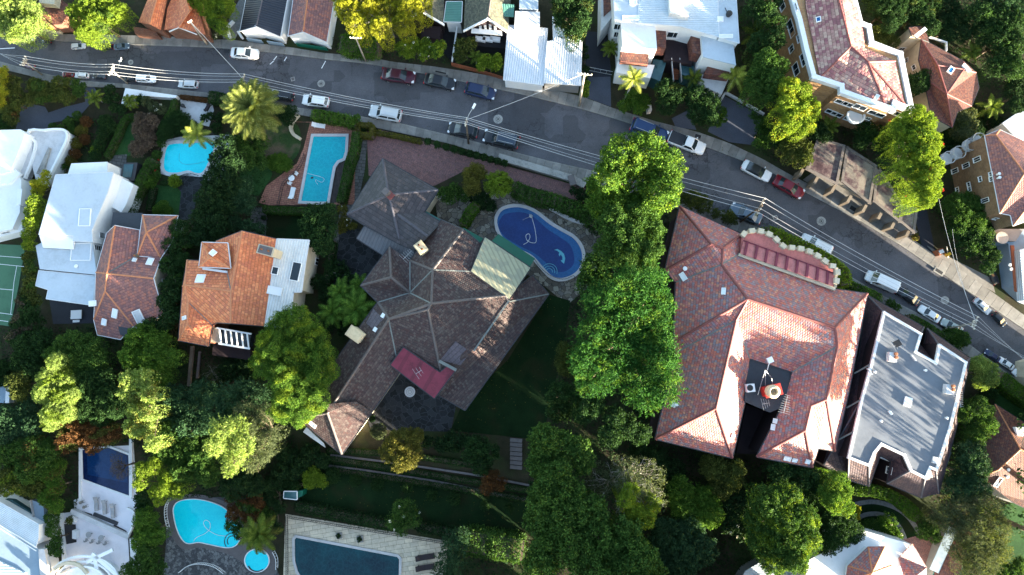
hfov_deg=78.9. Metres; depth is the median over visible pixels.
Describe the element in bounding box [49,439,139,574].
white terrace villa
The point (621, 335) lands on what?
broadleaf tree
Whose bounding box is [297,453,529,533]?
lawn
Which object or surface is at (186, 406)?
tree
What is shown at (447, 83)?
parked car
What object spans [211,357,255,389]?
shrub
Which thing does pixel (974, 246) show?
tree
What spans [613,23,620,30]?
window
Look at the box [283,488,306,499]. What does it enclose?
garden shed
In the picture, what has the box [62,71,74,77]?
parked car
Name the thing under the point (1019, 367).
house
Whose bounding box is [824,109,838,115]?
window
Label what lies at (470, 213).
hedge
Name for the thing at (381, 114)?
parked car
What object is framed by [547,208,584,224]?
pool wall
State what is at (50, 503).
tree
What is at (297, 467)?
shrub
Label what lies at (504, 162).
conical shrub
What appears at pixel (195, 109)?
patio
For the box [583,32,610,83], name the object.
driveway
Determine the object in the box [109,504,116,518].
sun lounger
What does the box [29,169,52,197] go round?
tree
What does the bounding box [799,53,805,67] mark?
window
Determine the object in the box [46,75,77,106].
tree
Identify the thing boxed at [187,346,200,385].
brick wall yard
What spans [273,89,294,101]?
parked car
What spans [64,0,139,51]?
tree
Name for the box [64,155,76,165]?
conical shrub
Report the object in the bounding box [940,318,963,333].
parked car
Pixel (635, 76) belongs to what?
palm
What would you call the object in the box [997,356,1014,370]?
parked car
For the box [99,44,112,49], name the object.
parked car
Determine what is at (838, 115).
window
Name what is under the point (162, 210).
shrub
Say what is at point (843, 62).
brick flats
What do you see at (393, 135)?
hedge
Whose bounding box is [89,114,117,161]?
shrub
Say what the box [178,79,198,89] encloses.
parked car
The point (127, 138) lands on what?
lawn
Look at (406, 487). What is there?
ball shrub
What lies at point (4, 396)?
pool shed
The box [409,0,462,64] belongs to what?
gabled cottage
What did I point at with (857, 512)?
shrub
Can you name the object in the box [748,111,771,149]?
shrub
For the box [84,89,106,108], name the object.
palm
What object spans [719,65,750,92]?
palm
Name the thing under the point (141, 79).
parked car
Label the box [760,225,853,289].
hedge
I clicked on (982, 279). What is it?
forecourt
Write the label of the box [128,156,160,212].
hedge
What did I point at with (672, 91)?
tree
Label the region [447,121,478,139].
parked car
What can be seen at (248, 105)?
date palm
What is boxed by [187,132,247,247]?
tree
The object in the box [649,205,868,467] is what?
mansion
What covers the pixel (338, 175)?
timber deck
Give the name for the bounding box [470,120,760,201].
power line
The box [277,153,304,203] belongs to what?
railing
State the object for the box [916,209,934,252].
driveway
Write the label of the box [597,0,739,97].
modern flats
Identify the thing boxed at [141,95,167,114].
shrub
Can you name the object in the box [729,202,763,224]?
parked car
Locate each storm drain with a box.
[433,69,448,74]
[694,132,702,139]
[847,203,857,215]
[933,267,944,275]
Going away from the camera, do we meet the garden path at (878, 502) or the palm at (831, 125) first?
the garden path at (878, 502)
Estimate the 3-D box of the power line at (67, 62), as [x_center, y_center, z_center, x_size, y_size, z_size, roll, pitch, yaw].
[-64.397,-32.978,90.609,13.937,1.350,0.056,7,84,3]
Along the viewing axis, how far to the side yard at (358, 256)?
91.84 m
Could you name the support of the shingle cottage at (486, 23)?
on the ground at (366, 440)
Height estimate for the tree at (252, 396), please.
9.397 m
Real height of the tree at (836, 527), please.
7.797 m
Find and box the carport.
[503,0,581,92]
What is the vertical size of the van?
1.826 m
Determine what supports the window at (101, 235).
in the modern house at (85, 201)
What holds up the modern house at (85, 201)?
on the ground at (366, 440)
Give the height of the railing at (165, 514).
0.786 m
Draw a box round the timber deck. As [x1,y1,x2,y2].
[330,158,346,202]
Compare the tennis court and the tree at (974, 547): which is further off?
the tennis court
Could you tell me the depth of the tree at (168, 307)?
86.76 m
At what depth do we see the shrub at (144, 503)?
85.72 m
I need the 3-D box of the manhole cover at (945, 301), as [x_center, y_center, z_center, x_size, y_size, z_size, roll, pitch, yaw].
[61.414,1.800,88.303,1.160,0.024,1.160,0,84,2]
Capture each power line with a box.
[27,56,104,64]
[109,74,195,81]
[110,71,209,79]
[114,64,218,73]
[244,76,461,118]
[244,80,464,121]
[246,74,465,117]
[270,88,464,123]
[465,123,758,212]
[466,74,581,119]
[466,117,762,197]
[467,122,760,208]
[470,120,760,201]
[760,213,974,328]
[762,209,974,324]
[765,203,976,319]
[767,199,977,316]
[939,201,976,322]
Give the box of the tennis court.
[0,244,24,325]
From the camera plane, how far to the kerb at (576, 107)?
93.22 m
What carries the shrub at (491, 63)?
on the ground at (366, 440)
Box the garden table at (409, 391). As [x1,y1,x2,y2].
[405,386,414,396]
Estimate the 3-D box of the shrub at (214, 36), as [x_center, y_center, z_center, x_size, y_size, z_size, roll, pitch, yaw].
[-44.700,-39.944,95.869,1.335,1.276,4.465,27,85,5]
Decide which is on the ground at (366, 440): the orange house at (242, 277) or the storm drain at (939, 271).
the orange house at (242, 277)
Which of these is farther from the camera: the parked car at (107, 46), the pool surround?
the parked car at (107, 46)
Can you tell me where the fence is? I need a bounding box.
[451,62,502,79]
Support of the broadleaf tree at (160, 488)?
on the ground at (366, 440)
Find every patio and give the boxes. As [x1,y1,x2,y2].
[109,154,126,168]
[180,99,213,126]
[436,192,601,301]
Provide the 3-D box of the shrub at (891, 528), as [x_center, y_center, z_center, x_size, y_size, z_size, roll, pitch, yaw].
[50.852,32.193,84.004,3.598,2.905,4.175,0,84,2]
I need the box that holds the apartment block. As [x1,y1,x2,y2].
[815,295,970,497]
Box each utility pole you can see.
[19,56,42,74]
[108,64,127,83]
[187,19,207,44]
[350,37,365,61]
[465,103,475,143]
[577,72,591,106]
[739,198,765,222]
[942,316,978,329]
[944,246,950,257]
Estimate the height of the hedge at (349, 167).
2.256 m
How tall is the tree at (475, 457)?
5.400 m
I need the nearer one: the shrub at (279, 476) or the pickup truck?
the shrub at (279, 476)
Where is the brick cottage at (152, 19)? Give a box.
[133,0,171,39]
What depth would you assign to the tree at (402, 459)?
83.92 m
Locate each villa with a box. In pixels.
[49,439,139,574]
[301,158,548,454]
[735,526,970,574]
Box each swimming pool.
[81,446,131,498]
[160,138,217,176]
[173,499,239,547]
[292,535,401,574]
[298,134,348,204]
[494,204,584,281]
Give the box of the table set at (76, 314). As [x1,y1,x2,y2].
[70,310,81,321]
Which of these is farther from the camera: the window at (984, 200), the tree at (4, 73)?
the tree at (4, 73)
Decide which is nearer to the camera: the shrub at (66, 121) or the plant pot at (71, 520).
the plant pot at (71, 520)
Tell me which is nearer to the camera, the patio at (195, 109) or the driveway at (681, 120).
the driveway at (681, 120)
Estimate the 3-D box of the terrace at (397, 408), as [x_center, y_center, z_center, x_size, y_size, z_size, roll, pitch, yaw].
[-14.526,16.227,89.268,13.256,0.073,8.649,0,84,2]
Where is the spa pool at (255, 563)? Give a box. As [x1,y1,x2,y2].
[244,549,269,572]
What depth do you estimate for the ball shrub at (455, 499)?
86.29 m
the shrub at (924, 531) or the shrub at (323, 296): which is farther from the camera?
the shrub at (323, 296)
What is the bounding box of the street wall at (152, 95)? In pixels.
[121,88,179,105]
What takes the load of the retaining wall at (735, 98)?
on the ground at (366, 440)
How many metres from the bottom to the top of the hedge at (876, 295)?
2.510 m
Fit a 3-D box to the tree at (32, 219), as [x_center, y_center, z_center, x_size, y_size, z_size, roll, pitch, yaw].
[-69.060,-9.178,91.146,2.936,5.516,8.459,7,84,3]
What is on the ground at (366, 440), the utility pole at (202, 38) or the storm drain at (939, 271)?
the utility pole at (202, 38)
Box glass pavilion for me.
[121,163,142,181]
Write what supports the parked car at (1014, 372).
on the road
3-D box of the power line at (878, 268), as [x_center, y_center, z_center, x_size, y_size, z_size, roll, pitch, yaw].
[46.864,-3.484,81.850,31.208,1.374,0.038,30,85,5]
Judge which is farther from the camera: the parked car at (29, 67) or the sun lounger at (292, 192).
the parked car at (29, 67)
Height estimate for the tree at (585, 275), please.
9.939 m
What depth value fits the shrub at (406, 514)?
84.38 m
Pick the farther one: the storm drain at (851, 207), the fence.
the fence
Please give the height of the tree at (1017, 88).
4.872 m
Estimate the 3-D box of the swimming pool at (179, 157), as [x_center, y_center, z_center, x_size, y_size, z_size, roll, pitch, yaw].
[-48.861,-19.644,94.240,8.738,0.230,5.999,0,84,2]
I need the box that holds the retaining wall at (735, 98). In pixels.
[721,91,764,114]
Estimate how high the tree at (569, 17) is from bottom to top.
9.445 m
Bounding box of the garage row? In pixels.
[792,140,918,239]
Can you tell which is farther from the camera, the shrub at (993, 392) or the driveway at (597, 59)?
the driveway at (597, 59)
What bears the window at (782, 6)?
in the brick flats at (843, 62)
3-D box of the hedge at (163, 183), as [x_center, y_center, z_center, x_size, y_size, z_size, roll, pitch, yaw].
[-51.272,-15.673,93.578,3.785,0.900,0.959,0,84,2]
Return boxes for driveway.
[16,87,97,129]
[222,0,244,38]
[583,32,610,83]
[588,77,610,106]
[672,111,695,129]
[708,95,762,144]
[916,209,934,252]
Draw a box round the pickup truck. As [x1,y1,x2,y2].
[667,130,705,155]
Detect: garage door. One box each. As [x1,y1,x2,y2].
[246,38,263,43]
[267,41,284,46]
[296,43,327,50]
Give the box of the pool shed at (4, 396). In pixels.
[0,384,15,402]
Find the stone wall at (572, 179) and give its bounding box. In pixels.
[498,153,585,188]
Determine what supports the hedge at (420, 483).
on the lawn at (364, 497)
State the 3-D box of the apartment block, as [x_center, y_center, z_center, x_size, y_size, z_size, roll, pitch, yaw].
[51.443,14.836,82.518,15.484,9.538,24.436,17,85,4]
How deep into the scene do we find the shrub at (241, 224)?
89.96 m
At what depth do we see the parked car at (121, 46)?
96.10 m
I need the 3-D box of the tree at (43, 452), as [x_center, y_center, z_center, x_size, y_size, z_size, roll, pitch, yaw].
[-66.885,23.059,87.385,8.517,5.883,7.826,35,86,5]
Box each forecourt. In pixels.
[803,173,916,237]
[928,246,994,291]
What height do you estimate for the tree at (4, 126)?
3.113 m
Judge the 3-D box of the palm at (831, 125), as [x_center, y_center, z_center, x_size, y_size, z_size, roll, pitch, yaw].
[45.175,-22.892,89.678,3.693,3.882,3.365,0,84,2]
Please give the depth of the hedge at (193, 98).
94.56 m
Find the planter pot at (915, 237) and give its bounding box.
[910,233,919,240]
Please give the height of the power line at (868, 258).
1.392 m
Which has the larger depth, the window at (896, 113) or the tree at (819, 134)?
the tree at (819, 134)
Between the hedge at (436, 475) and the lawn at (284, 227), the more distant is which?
the lawn at (284, 227)
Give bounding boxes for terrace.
[161,135,228,175]
[163,497,278,574]
[259,122,354,204]
[283,514,446,574]
[368,374,455,431]
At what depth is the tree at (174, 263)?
87.75 m
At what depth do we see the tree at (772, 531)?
76.87 m
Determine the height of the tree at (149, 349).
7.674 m
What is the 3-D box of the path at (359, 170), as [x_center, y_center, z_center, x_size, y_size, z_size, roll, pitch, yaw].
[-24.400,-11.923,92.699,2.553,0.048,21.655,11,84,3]
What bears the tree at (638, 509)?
on the ground at (366, 440)
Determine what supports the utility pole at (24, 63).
on the ground at (366, 440)
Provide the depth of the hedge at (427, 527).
85.99 m
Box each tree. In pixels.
[0,0,57,52]
[0,65,9,108]
[0,74,26,126]
[0,113,13,129]
[0,396,42,445]
[0,432,62,485]
[0,464,46,498]
[3,290,46,347]
[3,370,38,402]
[8,327,54,382]
[19,250,42,307]
[20,76,51,107]
[20,193,47,251]
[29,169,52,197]
[30,351,94,431]
[37,457,72,514]
[40,329,118,382]
[43,509,69,557]
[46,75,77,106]
[53,415,128,455]
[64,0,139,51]
[70,364,136,428]
[72,78,88,97]
[109,451,134,479]
[114,367,177,452]
[117,322,188,389]
[118,544,167,574]
[130,505,172,553]
[132,456,196,506]
[140,286,181,333]
[149,419,224,488]
[151,377,222,438]
[157,218,199,294]
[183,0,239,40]
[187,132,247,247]
[201,362,224,382]
[202,413,270,478]
[218,464,267,502]
[223,492,266,526]
[226,175,257,215]
[234,134,255,171]
[248,302,340,429]
[297,201,338,257]
[329,0,433,51]
[377,426,424,473]
[393,36,446,61]
[430,525,470,574]
[460,434,500,476]
[461,162,486,196]
[478,468,507,495]
[521,473,668,574]
[524,421,597,492]
[544,378,584,423]
[549,0,594,51]
[566,259,688,417]
[572,392,604,426]
[574,252,615,296]
[582,129,688,232]
[584,454,668,519]
[589,199,667,282]
[597,404,652,450]
[612,474,660,529]
[643,513,719,574]
[652,78,686,116]
[665,474,725,530]
[683,83,720,128]
[698,454,746,501]
[716,489,755,542]
[736,46,790,113]
[738,0,788,65]
[738,480,823,574]
[760,459,835,511]
[763,75,821,142]
[767,119,832,150]
[774,131,814,169]
[812,467,855,518]
[816,503,865,557]
[851,120,901,158]
[858,0,909,40]
[872,25,900,48]
[872,103,945,216]
[901,0,943,38]
[921,487,1015,574]
[933,0,971,44]
[936,190,990,233]
[940,439,993,503]
[946,219,1002,274]
[948,107,979,142]
[954,394,999,447]
[962,0,1023,30]
[962,0,1023,84]
[968,354,1000,391]
[1000,71,1023,113]
[1001,511,1023,538]
[1014,413,1023,439]
[1016,468,1023,492]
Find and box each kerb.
[0,62,1015,379]
[4,33,1023,328]
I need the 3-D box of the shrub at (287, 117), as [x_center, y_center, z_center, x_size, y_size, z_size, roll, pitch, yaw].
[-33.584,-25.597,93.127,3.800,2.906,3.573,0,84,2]
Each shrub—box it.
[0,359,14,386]
[48,110,81,134]
[61,162,69,173]
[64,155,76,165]
[68,148,81,159]
[70,137,82,148]
[74,124,87,136]
[78,133,90,144]
[79,116,92,126]
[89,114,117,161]
[102,83,143,115]
[128,111,159,157]
[133,488,156,515]
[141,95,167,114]
[143,174,158,189]
[150,137,166,179]
[152,200,173,214]
[156,109,198,140]
[168,174,181,188]
[200,111,224,133]
[205,213,266,241]
[211,16,228,38]
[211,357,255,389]
[224,501,277,540]
[239,131,272,170]
[261,459,290,534]
[265,151,293,173]
[275,104,298,126]
[276,441,332,479]
[279,466,341,490]
[301,465,328,489]
[310,259,355,336]
[319,260,336,286]
[336,204,357,233]
[348,113,360,126]
[348,473,361,487]
[369,415,375,422]
[369,422,386,439]
[384,496,422,536]
[401,482,412,493]
[421,428,473,453]
[424,137,430,145]
[433,140,441,148]
[436,182,469,204]
[442,143,449,151]
[446,492,459,506]
[450,146,458,153]
[452,36,476,63]
[458,147,465,155]
[465,149,473,157]
[469,189,496,212]
[472,151,480,159]
[476,52,502,72]
[479,499,489,511]
[480,153,487,161]
[483,169,513,197]
[487,155,493,162]
[493,157,501,164]
[500,159,508,167]
[553,341,582,377]
[568,186,591,204]
[580,80,590,97]
[581,43,590,81]
[587,223,601,234]
[616,88,651,115]
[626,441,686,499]
[679,188,713,213]
[710,207,738,224]
[712,106,727,127]
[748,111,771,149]
[852,504,860,520]
[861,517,879,531]
[877,511,904,538]
[884,297,901,311]
[914,515,941,544]
[937,105,1004,153]
[941,325,971,350]
[976,387,1000,400]
[990,555,1023,574]
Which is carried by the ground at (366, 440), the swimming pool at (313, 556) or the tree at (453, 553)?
the tree at (453, 553)
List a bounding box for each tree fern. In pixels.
[316,298,345,328]
[327,276,357,306]
[336,287,376,326]
[349,273,367,299]
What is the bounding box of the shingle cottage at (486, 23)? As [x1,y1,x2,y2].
[462,0,513,53]
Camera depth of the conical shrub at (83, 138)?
93.97 m
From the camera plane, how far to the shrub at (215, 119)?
93.57 m
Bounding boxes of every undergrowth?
[0,194,850,574]
[1,0,1019,574]
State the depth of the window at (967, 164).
87.24 m
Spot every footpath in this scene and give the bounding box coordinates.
[0,63,1003,371]
[2,27,1023,326]
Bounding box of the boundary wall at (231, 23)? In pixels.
[228,21,243,39]
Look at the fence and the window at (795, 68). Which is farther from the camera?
the fence
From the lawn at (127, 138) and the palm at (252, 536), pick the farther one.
the lawn at (127, 138)
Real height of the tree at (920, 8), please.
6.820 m
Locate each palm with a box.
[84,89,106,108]
[122,94,139,110]
[180,119,215,148]
[219,78,286,140]
[238,512,282,554]
[467,49,482,63]
[601,39,617,57]
[618,65,646,95]
[682,68,704,87]
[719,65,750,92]
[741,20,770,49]
[819,115,839,136]
[960,41,982,62]
[975,93,1003,120]
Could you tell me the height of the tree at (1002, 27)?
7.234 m
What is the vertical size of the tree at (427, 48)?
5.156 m
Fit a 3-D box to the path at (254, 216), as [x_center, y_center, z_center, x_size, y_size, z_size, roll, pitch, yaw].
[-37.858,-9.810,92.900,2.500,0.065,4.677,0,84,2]
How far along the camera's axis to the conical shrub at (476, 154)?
91.22 m
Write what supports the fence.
on the ground at (366, 440)
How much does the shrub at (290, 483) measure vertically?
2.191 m
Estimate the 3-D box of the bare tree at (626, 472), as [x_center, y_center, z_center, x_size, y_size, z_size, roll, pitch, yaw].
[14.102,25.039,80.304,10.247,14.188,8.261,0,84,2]
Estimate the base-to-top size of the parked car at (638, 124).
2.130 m
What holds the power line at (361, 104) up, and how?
attached to the utility pole at (473, 107)
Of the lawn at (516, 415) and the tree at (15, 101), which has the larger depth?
the tree at (15, 101)
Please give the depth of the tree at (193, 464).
83.75 m
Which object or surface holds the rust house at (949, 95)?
on the ground at (366, 440)
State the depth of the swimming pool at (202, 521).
88.23 m
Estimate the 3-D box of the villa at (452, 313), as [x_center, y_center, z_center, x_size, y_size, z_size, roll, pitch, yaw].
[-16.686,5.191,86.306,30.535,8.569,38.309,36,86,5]
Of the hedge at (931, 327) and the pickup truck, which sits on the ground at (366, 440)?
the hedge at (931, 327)
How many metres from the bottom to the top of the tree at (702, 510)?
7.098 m
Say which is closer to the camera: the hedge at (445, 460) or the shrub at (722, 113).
the hedge at (445, 460)
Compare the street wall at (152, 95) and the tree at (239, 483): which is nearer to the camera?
the tree at (239, 483)
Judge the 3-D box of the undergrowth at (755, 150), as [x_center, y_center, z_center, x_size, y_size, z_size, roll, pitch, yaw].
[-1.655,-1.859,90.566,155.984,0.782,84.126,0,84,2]
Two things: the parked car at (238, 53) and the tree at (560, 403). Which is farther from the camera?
the parked car at (238, 53)
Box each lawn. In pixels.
[107,121,134,155]
[152,185,180,214]
[240,164,271,195]
[261,121,300,162]
[266,215,305,238]
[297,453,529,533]
[451,295,569,439]
[854,501,917,539]
[991,503,1023,574]
[994,393,1023,420]
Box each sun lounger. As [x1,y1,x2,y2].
[93,497,99,510]
[101,500,108,514]
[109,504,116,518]
[288,187,295,198]
[311,122,325,128]
[415,552,434,561]
[415,563,433,571]
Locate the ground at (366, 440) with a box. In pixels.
[0,0,1023,574]
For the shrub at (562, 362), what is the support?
on the ground at (366, 440)
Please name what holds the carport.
on the ground at (366, 440)
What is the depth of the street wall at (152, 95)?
94.71 m
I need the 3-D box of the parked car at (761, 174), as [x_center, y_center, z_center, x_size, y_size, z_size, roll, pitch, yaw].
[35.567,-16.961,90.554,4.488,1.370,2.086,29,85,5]
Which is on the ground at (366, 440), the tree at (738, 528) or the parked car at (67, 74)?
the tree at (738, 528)
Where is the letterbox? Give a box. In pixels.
[646,105,651,113]
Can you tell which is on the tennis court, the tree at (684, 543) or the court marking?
the court marking
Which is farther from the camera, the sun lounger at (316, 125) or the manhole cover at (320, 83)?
the manhole cover at (320, 83)
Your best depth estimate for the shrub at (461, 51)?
91.34 m
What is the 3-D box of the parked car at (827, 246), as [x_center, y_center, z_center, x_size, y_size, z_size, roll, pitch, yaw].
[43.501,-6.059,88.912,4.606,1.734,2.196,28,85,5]
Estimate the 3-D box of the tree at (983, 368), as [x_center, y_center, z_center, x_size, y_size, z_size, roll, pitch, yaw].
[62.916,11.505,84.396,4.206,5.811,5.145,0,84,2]
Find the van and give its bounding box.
[864,270,900,292]
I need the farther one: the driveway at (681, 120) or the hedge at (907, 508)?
the driveway at (681, 120)
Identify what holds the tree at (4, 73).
on the ground at (366, 440)
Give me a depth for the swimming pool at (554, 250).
91.06 m
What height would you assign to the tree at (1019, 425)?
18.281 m
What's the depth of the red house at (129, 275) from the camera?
87.44 m
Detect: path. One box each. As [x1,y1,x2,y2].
[178,176,202,219]
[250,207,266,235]
[334,139,366,241]
[855,499,918,533]
[860,511,906,539]
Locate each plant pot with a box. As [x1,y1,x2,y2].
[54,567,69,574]
[64,515,77,524]
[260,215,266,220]
[335,532,342,538]
[356,535,363,542]
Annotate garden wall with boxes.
[289,113,301,140]
[329,465,524,499]
[330,454,528,485]
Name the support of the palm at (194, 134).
on the pool terrace at (181, 138)
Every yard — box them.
[49,300,93,323]
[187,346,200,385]
[333,229,380,284]
[904,536,931,564]
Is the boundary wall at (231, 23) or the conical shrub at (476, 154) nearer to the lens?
the conical shrub at (476, 154)
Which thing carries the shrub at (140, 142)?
on the ground at (366, 440)
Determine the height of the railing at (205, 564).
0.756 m
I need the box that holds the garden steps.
[510,438,521,469]
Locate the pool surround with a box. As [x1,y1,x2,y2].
[165,494,276,574]
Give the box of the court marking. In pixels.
[0,256,23,321]
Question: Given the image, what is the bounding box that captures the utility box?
[932,248,944,255]
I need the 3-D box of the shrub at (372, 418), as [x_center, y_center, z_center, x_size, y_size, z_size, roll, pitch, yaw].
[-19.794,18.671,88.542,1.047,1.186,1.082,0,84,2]
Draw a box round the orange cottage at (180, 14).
[164,0,213,42]
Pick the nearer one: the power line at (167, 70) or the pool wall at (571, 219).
the power line at (167, 70)
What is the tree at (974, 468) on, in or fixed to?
on the ground at (366, 440)
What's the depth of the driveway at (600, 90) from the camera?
93.39 m
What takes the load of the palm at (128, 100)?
on the ground at (366, 440)
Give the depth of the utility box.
88.03 m
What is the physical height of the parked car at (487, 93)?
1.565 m
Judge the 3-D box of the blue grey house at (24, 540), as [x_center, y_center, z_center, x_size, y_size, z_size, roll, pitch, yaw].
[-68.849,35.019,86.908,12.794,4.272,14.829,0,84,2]
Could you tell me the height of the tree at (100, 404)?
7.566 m
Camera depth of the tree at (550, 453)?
74.33 m
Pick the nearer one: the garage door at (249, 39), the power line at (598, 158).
the power line at (598, 158)
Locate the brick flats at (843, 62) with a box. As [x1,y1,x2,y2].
[764,0,912,129]
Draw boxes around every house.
[0,128,76,241]
[0,488,58,574]
[35,162,140,304]
[38,0,80,34]
[88,212,191,339]
[178,230,318,359]
[891,25,978,133]
[968,404,1023,507]
[986,111,1023,139]
[992,229,1023,303]
[1014,359,1023,385]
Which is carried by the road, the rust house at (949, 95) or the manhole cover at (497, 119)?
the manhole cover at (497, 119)
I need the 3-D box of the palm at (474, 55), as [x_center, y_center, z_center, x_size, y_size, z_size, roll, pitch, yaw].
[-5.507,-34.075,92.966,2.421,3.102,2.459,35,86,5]
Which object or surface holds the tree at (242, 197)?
on the ground at (366, 440)
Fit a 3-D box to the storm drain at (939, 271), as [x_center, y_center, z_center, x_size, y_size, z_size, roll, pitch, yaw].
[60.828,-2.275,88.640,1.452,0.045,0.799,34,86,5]
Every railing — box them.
[164,500,169,526]
[178,562,224,573]
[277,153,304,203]
[285,515,287,574]
[288,516,441,542]
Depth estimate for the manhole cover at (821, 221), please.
90.10 m
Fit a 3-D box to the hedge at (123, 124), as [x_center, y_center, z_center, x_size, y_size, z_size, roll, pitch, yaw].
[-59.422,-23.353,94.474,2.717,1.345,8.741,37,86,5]
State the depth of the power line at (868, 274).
82.28 m
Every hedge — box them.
[103,113,141,159]
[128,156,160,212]
[145,187,158,211]
[159,180,183,185]
[163,97,180,118]
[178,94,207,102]
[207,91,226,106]
[261,205,312,215]
[290,498,396,531]
[309,107,365,130]
[322,240,338,285]
[325,447,380,456]
[330,456,528,493]
[332,465,528,502]
[335,32,386,61]
[336,131,362,205]
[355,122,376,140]
[375,129,422,144]
[414,520,457,538]
[420,453,478,469]
[458,523,527,564]
[459,202,480,229]
[508,180,597,230]
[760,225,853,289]
[843,280,882,301]
[847,481,924,521]
[905,314,944,337]
[992,371,1023,408]
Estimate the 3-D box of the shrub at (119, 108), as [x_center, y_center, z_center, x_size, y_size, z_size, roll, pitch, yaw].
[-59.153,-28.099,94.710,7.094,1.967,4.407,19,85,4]
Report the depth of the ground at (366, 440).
90.46 m
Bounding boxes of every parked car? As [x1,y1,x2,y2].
[23,62,35,70]
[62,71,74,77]
[71,42,85,49]
[74,72,89,78]
[93,73,106,79]
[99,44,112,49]
[113,42,129,50]
[124,75,135,81]
[136,74,156,83]
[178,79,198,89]
[230,46,259,60]
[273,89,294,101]
[302,93,329,108]
[369,104,402,122]
[381,67,416,85]
[423,73,456,91]
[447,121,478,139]
[464,82,496,101]
[482,129,520,150]
[629,117,668,142]
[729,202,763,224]
[740,159,771,181]
[772,174,804,198]
[801,233,833,252]
[895,285,920,305]
[917,305,941,322]
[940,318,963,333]
[972,297,991,314]
[983,349,1000,361]
[987,272,998,284]
[991,311,1006,326]
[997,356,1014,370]
[1011,368,1016,376]
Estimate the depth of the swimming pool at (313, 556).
87.05 m
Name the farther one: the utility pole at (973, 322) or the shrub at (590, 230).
the shrub at (590, 230)
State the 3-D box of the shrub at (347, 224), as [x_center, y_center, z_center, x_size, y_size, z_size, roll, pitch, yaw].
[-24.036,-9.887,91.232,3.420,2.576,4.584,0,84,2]
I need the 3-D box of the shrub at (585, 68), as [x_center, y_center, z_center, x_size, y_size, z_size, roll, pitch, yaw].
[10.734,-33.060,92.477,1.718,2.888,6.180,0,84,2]
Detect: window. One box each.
[94,244,102,251]
[99,232,105,238]
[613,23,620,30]
[613,31,618,37]
[666,31,677,38]
[780,0,785,12]
[787,18,794,38]
[788,43,793,53]
[791,61,799,76]
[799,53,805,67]
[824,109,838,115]
[829,111,843,117]
[834,98,848,106]
[841,101,853,107]
[851,103,868,111]
[866,109,885,118]
[892,111,902,117]
[951,167,958,174]
[962,162,969,168]
[972,155,980,162]
[981,197,988,203]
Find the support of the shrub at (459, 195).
on the patio at (482, 225)
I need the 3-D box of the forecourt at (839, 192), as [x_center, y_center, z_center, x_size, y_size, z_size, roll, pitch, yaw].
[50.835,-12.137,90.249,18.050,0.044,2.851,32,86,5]
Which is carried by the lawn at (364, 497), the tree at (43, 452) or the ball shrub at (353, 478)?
the ball shrub at (353, 478)
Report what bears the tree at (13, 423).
on the ground at (366, 440)
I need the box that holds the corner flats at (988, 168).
[939,129,1023,230]
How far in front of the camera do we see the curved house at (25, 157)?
91.97 m
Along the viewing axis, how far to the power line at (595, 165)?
84.83 m
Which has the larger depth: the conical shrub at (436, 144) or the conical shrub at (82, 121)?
the conical shrub at (82, 121)
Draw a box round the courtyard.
[367,130,588,200]
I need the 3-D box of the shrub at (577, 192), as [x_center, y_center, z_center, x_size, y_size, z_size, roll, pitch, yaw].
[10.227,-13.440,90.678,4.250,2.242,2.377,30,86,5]
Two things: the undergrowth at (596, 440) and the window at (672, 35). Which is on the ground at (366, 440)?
the undergrowth at (596, 440)
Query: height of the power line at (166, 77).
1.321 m
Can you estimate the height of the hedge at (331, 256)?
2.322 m
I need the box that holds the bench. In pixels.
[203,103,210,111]
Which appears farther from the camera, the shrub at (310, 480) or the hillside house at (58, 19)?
the hillside house at (58, 19)
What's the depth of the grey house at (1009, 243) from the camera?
86.39 m
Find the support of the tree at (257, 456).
on the ground at (366, 440)
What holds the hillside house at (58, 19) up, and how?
on the ground at (366, 440)
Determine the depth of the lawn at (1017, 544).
84.58 m
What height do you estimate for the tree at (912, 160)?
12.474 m
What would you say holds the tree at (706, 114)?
on the ground at (366, 440)
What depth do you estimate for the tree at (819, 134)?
87.92 m
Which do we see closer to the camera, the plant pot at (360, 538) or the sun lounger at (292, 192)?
the plant pot at (360, 538)
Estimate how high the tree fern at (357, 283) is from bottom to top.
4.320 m
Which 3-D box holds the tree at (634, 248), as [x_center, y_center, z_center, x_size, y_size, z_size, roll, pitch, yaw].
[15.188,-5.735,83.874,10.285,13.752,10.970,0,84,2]
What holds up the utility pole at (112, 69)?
on the ground at (366, 440)
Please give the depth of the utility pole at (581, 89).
87.34 m
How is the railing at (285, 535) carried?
on the pool terrace at (408, 550)
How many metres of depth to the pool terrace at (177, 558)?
87.73 m
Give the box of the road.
[0,37,1023,376]
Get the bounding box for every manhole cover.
[317,80,324,86]
[493,115,502,123]
[817,217,825,225]
[941,296,948,303]
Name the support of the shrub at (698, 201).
on the ground at (366, 440)
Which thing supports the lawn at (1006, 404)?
on the ground at (366, 440)
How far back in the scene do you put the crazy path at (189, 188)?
93.70 m
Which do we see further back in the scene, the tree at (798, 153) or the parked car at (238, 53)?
the parked car at (238, 53)

